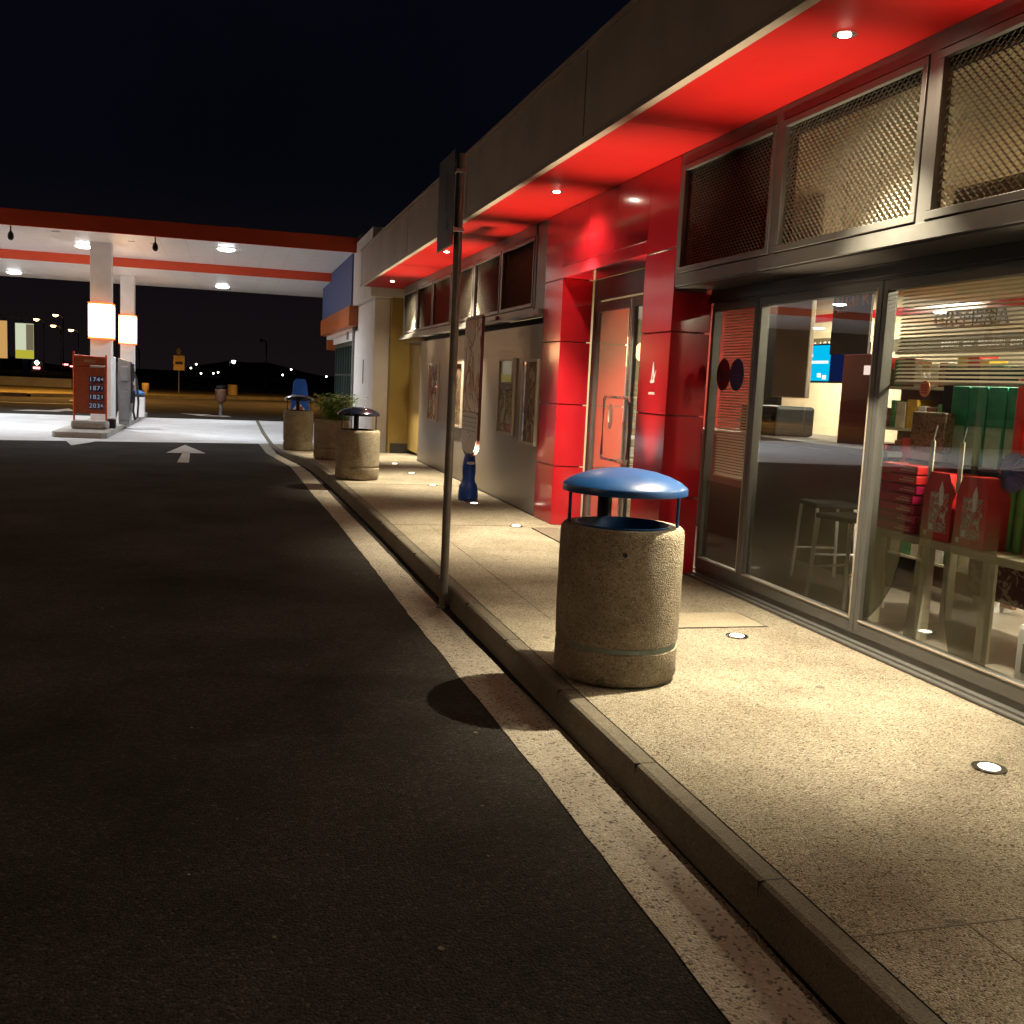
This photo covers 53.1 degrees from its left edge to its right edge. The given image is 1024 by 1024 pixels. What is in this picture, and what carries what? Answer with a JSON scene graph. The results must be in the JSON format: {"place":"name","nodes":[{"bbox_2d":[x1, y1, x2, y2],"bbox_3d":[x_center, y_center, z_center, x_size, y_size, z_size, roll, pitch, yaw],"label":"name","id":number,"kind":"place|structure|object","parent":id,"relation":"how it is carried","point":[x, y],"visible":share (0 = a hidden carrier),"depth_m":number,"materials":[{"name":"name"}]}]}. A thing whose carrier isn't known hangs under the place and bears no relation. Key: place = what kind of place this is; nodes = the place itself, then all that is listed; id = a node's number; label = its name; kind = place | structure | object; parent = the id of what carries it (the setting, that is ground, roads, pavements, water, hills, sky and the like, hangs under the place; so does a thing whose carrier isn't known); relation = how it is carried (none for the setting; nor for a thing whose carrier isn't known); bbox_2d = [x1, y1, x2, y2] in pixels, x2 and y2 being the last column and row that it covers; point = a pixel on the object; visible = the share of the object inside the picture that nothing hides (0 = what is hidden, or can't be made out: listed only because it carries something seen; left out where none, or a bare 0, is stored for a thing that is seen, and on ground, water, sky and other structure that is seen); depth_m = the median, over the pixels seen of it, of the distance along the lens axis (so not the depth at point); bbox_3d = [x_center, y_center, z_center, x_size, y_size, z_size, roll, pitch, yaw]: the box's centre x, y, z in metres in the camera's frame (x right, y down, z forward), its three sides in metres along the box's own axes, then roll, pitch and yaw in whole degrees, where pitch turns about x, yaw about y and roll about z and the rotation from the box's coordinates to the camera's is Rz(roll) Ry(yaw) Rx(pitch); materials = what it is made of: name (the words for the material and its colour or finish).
{"place":"outdoors","nodes":[
{"label":"outdoors","id":0,"kind":"place"},
{"bbox_2d":[107,417,115,428],"bbox_3d":[-9.683,-2.160,24.762,0.200,0.270,0.200,1,7,-16],"label":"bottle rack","id":1,"kind":"object","parent":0,"point":[112,422],"visible":0.84,"depth_m":24.68,"materials":[{"name":"black metal"}]},
{"bbox_2d":[0,413,268,443],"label":"forecourt","id":2,"kind":"structure","parent":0,"point":[41,427],"depth_m":26.68,"materials":[{"name":"concrete"}]},
{"bbox_2d":[64,439,100,444],"bbox_3d":[-9.060,-1.453,21.368,0.800,0.001,1.800,1,7,-16],"label":"give way triangle","id":3,"kind":"object","parent":2,"relation":"on","point":[74,441],"visible":1,"depth_m":21.71,"materials":[{"name":"white paint"}]},
{"bbox_2d":[52,412,146,438],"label":"pump island","id":4,"kind":"structure","parent":2,"relation":"on","point":[68,431],"depth_m":23.11,"materials":[{"name":"stone"}]},
{"bbox_2d":[71,351,108,429],"bbox_3d":[-9.924,-2.860,24.096,0.800,1.800,0.480,1,7,-14],"label":"price board","id":5,"kind":"object","parent":4,"relation":"on","point":[89,389],"visible":1,"depth_m":24.03,"materials":[{"name":"metal"}]},
{"bbox_2d":[113,357,139,424],"bbox_3d":[-9.998,-3.109,26.386,0.687,1.720,1.320,1,7,-16],"label":"fuel pump","id":6,"kind":"object","parent":4,"relation":"on","point":[125,386],"visible":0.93,"depth_m":26.43,"materials":[{"name":"white paint"}]},
{"bbox_2d":[120,390,128,419],"bbox_3d":[-10.024,-2.757,26.461,0.220,0.760,0.014,1,7,-16],"label":"service door","id":7,"kind":"structure","parent":6,"relation":"in","point":[124,395],"depth_m":26.46,"materials":[{"name":"grey metal"}]},
{"bbox_2d":[132,390,144,416],"bbox_3d":[-11.291,-3.279,30.966,0.380,0.800,0.400,1,7,-16],"label":"waste station","id":8,"kind":"object","parent":4,"relation":"on","point":[141,404],"visible":0.48,"depth_m":30.80,"materials":[{"name":"white paint"}]},
{"bbox_2d":[0,208,360,419],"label":"fuel canopy","id":9,"kind":"object","parent":2,"relation":"on","point":[123,254],"visible":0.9,"depth_m":25.65,"materials":[{"name":"white paint"}]},
{"bbox_2d":[8,226,13,239],"bbox_3d":[-10.920,-6.080,22.308,0.130,0.310,0.130,1,7,-16],"label":"hanging camera","id":10,"kind":"object","parent":9,"relation":"hanging from","point":[10,235],"visible":1,"depth_m":22.28,"materials":[{"name":"black metal"}]},
{"bbox_2d":[5,271,22,273],"bbox_3d":[-15.293,-7.347,31.444,0.500,0.074,0.500,1,7,-16],"label":"canopy lamp","id":11,"kind":"object","parent":9,"relation":"attached to","point":[14,272],"visible":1,"depth_m":31.31,"materials":[{"name":"white"}]},
{"bbox_2d":[74,244,89,248],"bbox_3d":[-10.672,-6.621,25.547,0.500,0.074,0.500,1,7,-16],"label":"canopy lamp","id":12,"kind":"object","parent":9,"relation":"attached to","point":[85,246],"visible":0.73,"depth_m":25.39,"materials":[{"name":"white"}]},
{"bbox_2d":[152,237,157,250],"bbox_3d":[-8.050,-6.041,23.107,0.130,0.310,0.130,1,7,-16],"label":"hanging camera","id":13,"kind":"object","parent":9,"relation":"hanging from","point":[155,247],"visible":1,"depth_m":23.08,"materials":[{"name":"black metal"}]},
{"bbox_2d":[215,285,229,288],"bbox_3d":[-9.345,-7.261,33.047,0.500,0.074,0.500,1,7,-16],"label":"canopy lamp","id":14,"kind":"object","parent":9,"relation":"attached to","point":[221,286],"visible":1,"depth_m":32.89,"materials":[{"name":"white"}]},
{"bbox_2d":[216,247,236,251],"bbox_3d":[-6.902,-6.339,24.744,0.500,0.074,0.500,1,7,-16],"label":"canopy lamp","id":15,"kind":"object","parent":9,"relation":"attached to","point":[227,249],"visible":1,"depth_m":24.60,"materials":[{"name":"white paint"}]},
{"bbox_2d":[215,385,226,415],"bbox_3d":[-10.504,-4.017,36.943,0.400,1.120,0.400,1,7,-16],"label":"litter bin","id":16,"kind":"object","parent":2,"relation":"on","point":[220,396],"visible":1,"depth_m":36.79,"materials":[{"name":"brown metal"}]},
{"bbox_2d":[0,375,333,398],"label":"grass verge","id":17,"kind":"object","parent":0,"point":[160,388],"depth_m":69.40,"materials":[{"name":"plant"}]},
{"bbox_2d":[0,315,8,375],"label":"billboard","id":18,"kind":"object","parent":17,"relation":"on","point":[4,338],"visible":1,"depth_m":67.66,"materials":[{"name":"orange metal"}]},
{"bbox_2d":[6,316,34,376],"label":"billboard","id":19,"kind":"object","parent":17,"relation":"on","point":[24,337],"visible":0.99,"depth_m":67.99,"materials":[{"name":"grey metal"}]},
{"bbox_2d":[0,376,71,387],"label":"wall","id":20,"kind":"structure","parent":17,"relation":"on","point":[34,381],"depth_m":60.27,"materials":[{"name":"stone"}]},
{"bbox_2d":[142,383,148,392],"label":"bollard","id":21,"kind":"object","parent":17,"relation":"on","point":[145,387],"visible":0.89,"depth_m":57.55,"materials":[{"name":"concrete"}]},
{"bbox_2d":[173,348,184,392],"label":"road sign","id":22,"kind":"object","parent":17,"relation":"on","point":[178,362],"visible":1,"depth_m":60.28,"materials":[{"name":"orange metal"}]},
{"bbox_2d":[228,385,236,394],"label":"planter","id":23,"kind":"object","parent":17,"relation":"on","point":[232,389],"visible":0.88,"depth_m":63.02,"materials":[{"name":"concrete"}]},
{"bbox_2d":[2,356,334,379],"bbox_3d":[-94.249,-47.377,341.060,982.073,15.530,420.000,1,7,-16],"label":"hillside","id":24,"kind":"structure","parent":0,"point":[252,369],"depth_m":378.90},
{"bbox_2d":[259,421,313,444],"bbox_3d":[-0.852,-2.265,31.112,13.024,0.001,11.500,1,7,-16],"label":"forecourt apron","id":25,"kind":"object","parent":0,"point":[273,430],"visible":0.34,"depth_m":29.39,"materials":[{"name":"concrete"}]},
{"bbox_2d":[253,410,324,422],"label":"side road","id":26,"kind":"structure","parent":0,"point":[263,415],"depth_m":40.00,"materials":[{"name":"asphalt"}]},
{"bbox_2d":[0,0,630,375],"label":"sky","id":27,"kind":"structure","parent":0,"point":[322,117],"materials":[{"name":"black"}]},
{"bbox_2d":[0,365,947,1023],"bbox_3d":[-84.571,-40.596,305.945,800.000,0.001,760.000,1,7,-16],"label":"road","id":28,"kind":"structure","parent":0,"point":[282,683],"depth_m":4.09,"materials":[{"name":"asphalt"}]},
{"bbox_2d":[30,360,43,370],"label":"tail light cluster","id":29,"kind":"object","parent":28,"relation":"on","point":[36,365],"visible":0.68,"depth_m":182.39,"materials":[{"name":"white"}]},
{"bbox_2d":[33,318,44,370],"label":"street lamp","id":30,"kind":"object","parent":28,"relation":"on","point":[36,319],"visible":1,"depth_m":148.98,"materials":[{"name":"grey metal"}]},
{"bbox_2d":[20,408,72,411],"bbox_3d":[-15.699,-3.530,35.487,1.272,0.001,3.547,3,7,6],"label":"lane arrow","id":31,"kind":"object","parent":28,"relation":"on","point":[59,410],"visible":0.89,"depth_m":34.95,"materials":[{"name":"white paint"}]},
{"bbox_2d":[51,325,61,373],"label":"street lamp","id":32,"kind":"object","parent":28,"relation":"on","point":[60,338],"visible":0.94,"depth_m":149.68,"materials":[{"name":"grey metal"}]},
{"bbox_2d":[52,314,63,367],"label":"street lamp","id":33,"kind":"object","parent":28,"relation":"on","point":[55,315],"visible":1,"depth_m":146.12,"materials":[{"name":"grey metal"}]},
{"bbox_2d":[62,362,75,369],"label":"tail light cluster","id":34,"kind":"object","parent":28,"relation":"on","point":[68,365],"visible":0.61,"depth_m":183.80,"materials":[{"name":"white"}]},
{"bbox_2d":[68,329,78,354],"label":"street lamp","id":35,"kind":"object","parent":28,"relation":"on","point":[71,330],"visible":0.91,"depth_m":150.41,"materials":[{"name":"grey metal"}]},
{"bbox_2d":[0,392,326,401],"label":"kerb","id":36,"kind":"structure","parent":28,"relation":"on","point":[16,394],"depth_m":55.06,"materials":[{"name":"concrete"}]},
{"bbox_2d":[166,445,203,462],"bbox_3d":[-6.411,-1.165,20.151,0.740,0.001,4.400,1,7,-16],"label":"lane arrow","id":37,"kind":"object","parent":28,"relation":"on","point":[185,450],"visible":1,"depth_m":20.33,"materials":[{"name":"white paint"}]},
{"bbox_2d":[181,413,230,416],"bbox_3d":[-11.050,-3.523,37.222,1.218,0.001,1.906,-4,10,-43],"label":"lane arrow","id":38,"kind":"object","parent":28,"relation":"on","point":[207,414],"visible":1,"depth_m":37.10,"materials":[{"name":"white paint"}]},
{"bbox_2d":[228,359,235,384],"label":"street lamp","id":39,"kind":"object","parent":28,"relation":"on","point":[233,361],"visible":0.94,"depth_m":95.47,"materials":[{"name":"grey metal"}]},
{"bbox_2d":[259,338,266,386],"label":"street lamp","id":40,"kind":"object","parent":28,"relation":"on","point":[260,339],"visible":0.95,"depth_m":96.15,"materials":[{"name":"grey metal"}]},
{"bbox_2d":[321,227,505,453],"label":"shop","id":41,"kind":"structure","parent":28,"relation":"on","point":[372,361],"depth_m":22.57,"materials":[{"name":"white paint"}]},
{"bbox_2d":[436,148,465,608],"bbox_3d":[-0.490,-0.936,7.527,0.104,3.240,0.560,1,7,-16],"label":"sign post","id":42,"kind":"object","parent":28,"relation":"on","point":[449,170],"visible":1,"depth_m":7.29,"materials":[{"name":"black metal"}]},
{"bbox_2d":[259,444,838,1023],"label":"painted edge line","id":43,"kind":"object","parent":28,"relation":"on","point":[737,968],"visible":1,"depth_m":3.77,"materials":[{"name":"white paint"}]},
{"bbox_2d":[256,421,944,1023],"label":"kerb","id":44,"kind":"structure","parent":28,"relation":"on","point":[842,973],"depth_m":3.61,"materials":[{"name":"concrete"}]},
{"bbox_2d":[321,469,784,896],"bbox_3d":[0.105,0.895,5.596,0.153,0.151,23.006,1,7,-16],"label":"kerb joint","id":45,"kind":"object","parent":44,"relation":"on","point":[759,881],"visible":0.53,"depth_m":4.17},
{"bbox_2d":[274,444,1023,1023],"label":"pavement","id":46,"kind":"structure","parent":0,"point":[850,790],"depth_m":4.34,"materials":[{"name":"concrete"}]},
{"bbox_2d":[283,394,313,450],"bbox_3d":[-4.459,-1.870,21.378,0.618,1.167,0.618,1,7,-16],"label":"litter bin","id":47,"kind":"object","parent":46,"relation":"on","point":[297,429],"visible":0.95,"depth_m":21.14,"materials":[{"name":"concrete"}]},
{"bbox_2d":[290,379,308,409],"bbox_3d":[-4.630,-2.130,22.231,0.540,1.500,0.071,1,7,-16],"label":"display stand","id":48,"kind":"object","parent":46,"relation":"on","point":[300,386],"visible":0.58,"depth_m":22.16,"materials":[{"name":"blue plastic"}]},
{"bbox_2d":[306,392,367,459],"bbox_3d":[-3.154,-1.559,18.467,1.139,1.220,1.093,1,7,-16],"label":"planter","id":49,"kind":"object","parent":46,"relation":"on","point":[327,426],"visible":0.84,"depth_m":18.26,"materials":[{"name":"concrete"}]},
{"bbox_2d":[335,407,379,480],"bbox_3d":[-2.277,-1.019,15.118,0.648,1.062,0.648,1,7,-16],"label":"litter bin","id":50,"kind":"object","parent":46,"relation":"on","point":[357,450],"visible":1,"depth_m":14.87,"materials":[{"name":"concrete"}]},
{"bbox_2d":[458,314,484,500],"bbox_3d":[-0.515,-1.306,13.032,0.256,2.344,0.890,1,7,-16],"label":"pedestal sign","id":51,"kind":"object","parent":46,"relation":"on","point":[472,385],"visible":1,"depth_m":13.00,"materials":[{"name":"grey metal"}]},
{"bbox_2d":[532,527,559,542],"bbox_3d":[0.555,0.276,10.082,0.280,0.012,1.600,1,7,-16],"label":"door mat","id":52,"kind":"object","parent":46,"relation":"on","point":[553,533],"depth_m":10.52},
{"bbox_2d":[554,467,687,688],"bbox_3d":[0.569,0.314,5.396,0.652,1.097,0.653,1,7,-16],"label":"litter bin","id":53,"kind":"object","parent":46,"relation":"on","point":[619,587],"visible":1,"depth_m":5.14,"materials":[{"name":"concrete"}]},
{"bbox_2d":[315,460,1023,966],"bbox_3d":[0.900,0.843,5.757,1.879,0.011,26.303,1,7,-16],"label":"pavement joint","id":54,"kind":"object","parent":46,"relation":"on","point":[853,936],"visible":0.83,"depth_m":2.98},
{"bbox_2d":[360,0,1023,724],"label":"service building","id":55,"kind":"structure","parent":46,"relation":"on","point":[672,270],"depth_m":7.53,"materials":[{"name":"red paint"}]},
{"bbox_2d":[427,363,439,421],"bbox_3d":[-1.366,-2.074,17.704,0.034,1.000,0.800,1,7,-16],"label":"wall poster","id":56,"kind":"object","parent":55,"relation":"attached to","point":[433,390],"depth_m":17.70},
{"bbox_2d":[455,362,463,427],"bbox_3d":[-0.865,-1.823,15.889,0.034,1.000,0.800,1,7,-16],"label":"wall poster","id":57,"kind":"object","parent":55,"relation":"attached to","point":[459,395],"depth_m":15.69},
{"bbox_2d":[487,316,497,321],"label":"junction box","id":58,"kind":"object","parent":55,"relation":"on","point":[494,318],"visible":0.63,"depth_m":13.35,"materials":[{"name":"grey metal"}]},
{"bbox_2d":[496,358,516,435],"bbox_3d":[-0.077,-1.470,13.042,0.034,0.960,0.750,1,7,-16],"label":"wall poster","id":59,"kind":"object","parent":55,"relation":"attached to","point":[506,397],"depth_m":13.03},
{"bbox_2d":[518,359,539,446],"bbox_3d":[0.198,-1.292,12.043,0.034,1.000,0.650,1,7,-16],"label":"wall poster","id":60,"kind":"object","parent":55,"relation":"attached to","point":[529,395],"depth_m":12.04,"materials":[{"name":"paper"}]},
{"bbox_2d":[584,297,633,516],"bbox_3d":[0.944,-0.975,10.564,0.164,2.390,1.025,1,7,-16],"label":"door","id":61,"kind":"structure","parent":55,"relation":"in","point":[613,318],"depth_m":10.55,"materials":[{"name":"red metal"}]},
{"bbox_2d":[614,295,643,516],"bbox_3d":[1.227,-0.834,9.541,0.164,2.390,1.075,1,7,-16],"label":"door","id":62,"kind":"structure","parent":55,"relation":"in","point":[637,309],"depth_m":9.93,"materials":[{"name":"grey metal"}]},
{"bbox_2d":[695,297,759,583],"bbox_3d":[1.721,-0.575,8.036,0.114,2.177,0.752,1,7,-16],"label":"window","id":63,"kind":"structure","parent":55,"relation":"in","point":[719,531],"depth_m":8.13,"materials":[{"name":"grey metal"}]},
{"bbox_2d":[693,427,915,585],"bbox_3d":[3.070,-0.182,10.243,1.300,1.100,3.900,1,7,-16],"label":"cafe counter","id":64,"kind":"object","parent":55,"relation":"on","point":[793,471],"visible":0.27,"depth_m":9.49,"materials":[{"name":"grey metal"}]},
{"bbox_2d":[737,405,813,436],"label":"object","id":65,"kind":"object","parent":64,"relation":"on","point":[780,420],"visible":0.71,"depth_m":10.32,"materials":[{"name":"black metal"}]},
{"bbox_2d":[738,280,884,632],"bbox_3d":[1.999,-0.413,6.953,0.073,2.150,1.492,1,7,-16],"label":"window","id":66,"kind":"structure","parent":55,"relation":"in","point":[807,573],"depth_m":6.99,"materials":[{"name":"grey metal"}]},
{"bbox_2d":[813,338,830,343],"bbox_3d":[4.492,-2.307,14.320,0.049,0.260,1.500,1,7,-16],"label":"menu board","id":67,"kind":"object","parent":55,"relation":"attached to","point":[821,340],"visible":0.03,"depth_m":14.58,"materials":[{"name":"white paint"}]},
{"bbox_2d":[796,499,857,566],"bbox_3d":[2.580,0.242,8.439,0.408,0.661,0.408,2,7,-7],"label":"bar stool","id":68,"kind":"object","parent":55,"relation":"on","point":[837,505],"visible":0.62,"depth_m":8.28,"materials":[{"name":"white paint"}]},
{"bbox_2d":[810,342,871,382],"bbox_3d":[3.317,-1.548,10.656,0.078,0.410,1.260,1,7,-16],"label":"wall screen","id":69,"kind":"object","parent":55,"relation":"attached to","point":[826,367],"depth_m":10.68,"materials":[{"name":"blue plastic"}]},
{"bbox_2d":[832,30,856,38],"bbox_3d":[1.695,-2.429,5.220,0.124,0.012,0.124,1,7,-16],"label":"downlight","id":70,"kind":"object","parent":55,"relation":"attached to","point":[843,34],"visible":1,"depth_m":5.21,"materials":[{"name":"white"}]},
{"bbox_2d":[814,512,883,607],"bbox_3d":[2.467,0.350,7.533,0.408,0.661,0.408,-1,8,-27],"label":"bar stool","id":71,"kind":"object","parent":55,"relation":"on","point":[850,518],"visible":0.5,"depth_m":7.43,"materials":[{"name":"white paint"}]},
{"bbox_2d":[837,354,871,445],"bbox_3d":[3.069,-0.448,9.139,0.300,1.900,0.600,1,7,-16],"label":"poster stand","id":72,"kind":"object","parent":55,"relation":"on","point":[854,397],"visible":0.28,"depth_m":9.14,"materials":[{"name":"black"}]},
{"bbox_2d":[829,138,884,354],"bbox_3d":[2.458,-1.861,7.288,0.025,1.460,0.470,1,7,-16],"label":"hanging board","id":73,"kind":"object","parent":55,"relation":"hanging from","point":[851,325],"visible":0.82,"depth_m":7.32,"materials":[{"name":"orange"}]},
{"bbox_2d":[853,261,1023,704],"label":"window","id":74,"kind":"structure","parent":55,"relation":"in","point":[967,602],"depth_m":5.70,"materials":[{"name":"grey metal"}]},
{"bbox_2d":[868,366,1023,663],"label":"display table","id":75,"kind":"object","parent":55,"relation":"on","point":[992,561],"visible":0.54,"depth_m":6.48,"materials":[{"name":"brown wood"}]},
{"bbox_2d":[877,518,920,533],"bbox_3d":[2.683,0.094,6.824,0.344,0.058,0.380,1,7,-16],"label":"gift box","id":76,"kind":"object","parent":75,"relation":"on","point":[903,527],"visible":0.55,"depth_m":6.72,"materials":[{"name":"red"}]},
{"bbox_2d":[878,509,921,524],"bbox_3d":[2.697,0.031,6.813,0.344,0.058,0.380,1,7,-16],"label":"gift box","id":77,"kind":"object","parent":76,"relation":"on","point":[902,517],"visible":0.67,"depth_m":6.72,"materials":[{"name":"red"}]},
{"bbox_2d":[878,499,922,514],"bbox_3d":[2.686,-0.033,6.804,0.344,0.058,0.380,1,7,-16],"label":"gift box","id":78,"kind":"object","parent":77,"relation":"on","point":[901,507],"visible":0.51,"depth_m":6.70,"materials":[{"name":"pink"}]},
{"bbox_2d":[879,490,923,504],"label":"gift box","id":79,"kind":"object","parent":78,"relation":"on","point":[906,498],"visible":0.5,"depth_m":6.69,"materials":[{"name":"pink"}]},
{"bbox_2d":[881,480,925,494],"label":"gift box","id":80,"kind":"object","parent":79,"relation":"on","point":[903,487],"visible":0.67,"depth_m":6.70,"materials":[{"name":"pink"}]},
{"bbox_2d":[881,471,927,484],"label":"gift box","id":81,"kind":"object","parent":80,"relation":"on","point":[905,478],"visible":0.54,"depth_m":6.67,"materials":[{"name":"red"}]},
{"bbox_2d":[882,461,957,475],"bbox_3d":[2.702,-0.286,6.767,0.344,0.058,0.380,1,7,-16],"label":"gift box","id":82,"kind":"object","parent":81,"relation":"on","point":[914,468],"visible":0.69,"depth_m":6.64,"materials":[{"name":"red"}]},
{"bbox_2d":[910,411,954,461],"bbox_3d":[2.791,-0.499,6.773,0.125,0.320,0.340,1,7,-16],"label":"tray pack","id":83,"kind":"object","parent":75,"relation":"on","point":[924,427],"visible":0.89,"depth_m":6.72,"materials":[{"name":"cardboard"}]},
{"bbox_2d":[920,471,977,542],"bbox_3d":[2.741,-0.034,6.405,0.207,0.420,0.270,1,7,-16],"label":"gift bag","id":84,"kind":"object","parent":75,"relation":"on","point":[938,512],"visible":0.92,"depth_m":6.35,"materials":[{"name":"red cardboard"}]},
{"bbox_2d":[927,425,937,480],"bbox_3d":[2.659,-0.346,6.465,0.027,0.401,0.040,1,7,-16],"label":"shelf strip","id":85,"kind":"object","parent":84,"relation":"attached to","point":[932,455],"visible":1,"depth_m":6.45,"materials":[{"name":"grey metal"}]},
{"bbox_2d":[947,386,971,463],"bbox_3d":[2.925,-0.546,6.594,0.144,0.520,0.156,1,7,-16],"label":"panettone box","id":86,"kind":"object","parent":75,"relation":"on","point":[960,402],"visible":0.37,"depth_m":6.56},
{"bbox_2d":[963,386,989,466],"bbox_3d":[2.969,-0.524,6.436,0.144,0.520,0.156,1,7,-16],"label":"panettone box","id":87,"kind":"object","parent":75,"relation":"on","point":[976,423],"visible":0.4,"depth_m":6.41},
{"bbox_2d":[952,476,1010,550],"bbox_3d":[2.820,0.006,6.118,0.207,0.420,0.270,1,7,-16],"label":"gift bag","id":88,"kind":"object","parent":75,"relation":"on","point":[982,511],"visible":0.99,"depth_m":6.01,"materials":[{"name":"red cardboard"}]},
{"bbox_2d":[955,428,967,492],"bbox_3d":[2.730,-0.310,6.207,0.027,0.401,0.040,1,7,-16],"label":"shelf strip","id":89,"kind":"object","parent":88,"relation":"on","point":[960,464],"visible":1,"depth_m":6.20,"materials":[{"name":"grey metal"}]},
{"bbox_2d":[981,387,1009,468],"bbox_3d":[3.012,-0.502,6.279,0.144,0.520,0.156,1,7,-16],"label":"panettone box","id":90,"kind":"object","parent":75,"relation":"on","point":[995,427],"visible":0.51,"depth_m":6.25,"materials":[{"name":"cardboard"}]},
{"bbox_2d":[1001,387,1017,462],"bbox_3d":[3.056,-0.480,6.121,0.144,0.520,0.156,1,7,-16],"label":"panettone box","id":91,"kind":"object","parent":75,"relation":"on","point":[1010,419],"visible":0.21,"depth_m":6.13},
{"bbox_2d":[998,453,1023,492],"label":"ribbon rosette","id":92,"kind":"object","parent":75,"relation":"hanging from","point":[1011,472],"visible":1,"depth_m":5.90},
{"bbox_2d":[1005,379,1023,550],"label":"wrapping roll","id":93,"kind":"object","parent":75,"relation":"on","point":[1017,438],"visible":0.52,"depth_m":5.96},
{"bbox_2d":[1011,437,1023,553],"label":"wrapping roll","id":94,"kind":"object","parent":75,"relation":"on","point":[1018,538],"visible":0.78,"depth_m":5.93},
{"bbox_2d":[884,357,1015,609],"bbox_3d":[3.327,-0.291,7.944,0.320,1.809,1.500,1,7,-16],"label":"product shelf","id":95,"kind":"object","parent":55,"relation":"on","point":[904,408],"visible":0.18,"depth_m":8.13,"materials":[{"name":"brown wood"}]},
{"bbox_2d":[893,307,1023,351],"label":"wall lettering","id":96,"kind":"object","parent":55,"relation":"attached to","point":[896,345],"depth_m":11.77,"materials":[{"name":"white paint"}]},
{"bbox_2d":[968,558,1023,609],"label":"crate","id":97,"kind":"object","parent":55,"relation":"on","point":[1010,587],"visible":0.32,"depth_m":6.24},
{"bbox_2d":[994,601,1011,612],"bbox_3d":[3.584,0.570,7.611,0.336,0.310,0.336,1,7,-16],"label":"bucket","id":98,"kind":"object","parent":55,"relation":"on","point":[998,608],"visible":0.06,"depth_m":7.50,"materials":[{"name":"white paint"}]},
{"bbox_2d":[678,612,767,628],"bbox_3d":[1.308,0.730,6.847,0.660,0.024,0.430,1,7,-16],"label":"access cover","id":99,"kind":"object","parent":46,"relation":"on","point":[687,620],"visible":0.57,"depth_m":6.82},
{"bbox_2d":[725,633,748,638],"bbox_3d":[1.411,0.774,6.421,0.144,0.010,0.144,1,7,-16],"label":"ground light","id":100,"kind":"object","parent":46,"relation":"on","point":[737,635],"visible":1,"depth_m":6.40,"materials":[{"name":"white"}]},
{"bbox_2d":[971,761,1007,774],"bbox_3d":[2.000,1.069,4.290,0.144,0.010,0.144,1,7,-16],"label":"ground light","id":101,"kind":"object","parent":46,"relation":"on","point":[990,767],"visible":1,"depth_m":4.27,"materials":[{"name":"metal"}]},
{"bbox_2d":[1014,624,1023,680],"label":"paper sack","id":102,"kind":"object","parent":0,"point":[1019,669],"visible":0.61,"depth_m":5.25,"materials":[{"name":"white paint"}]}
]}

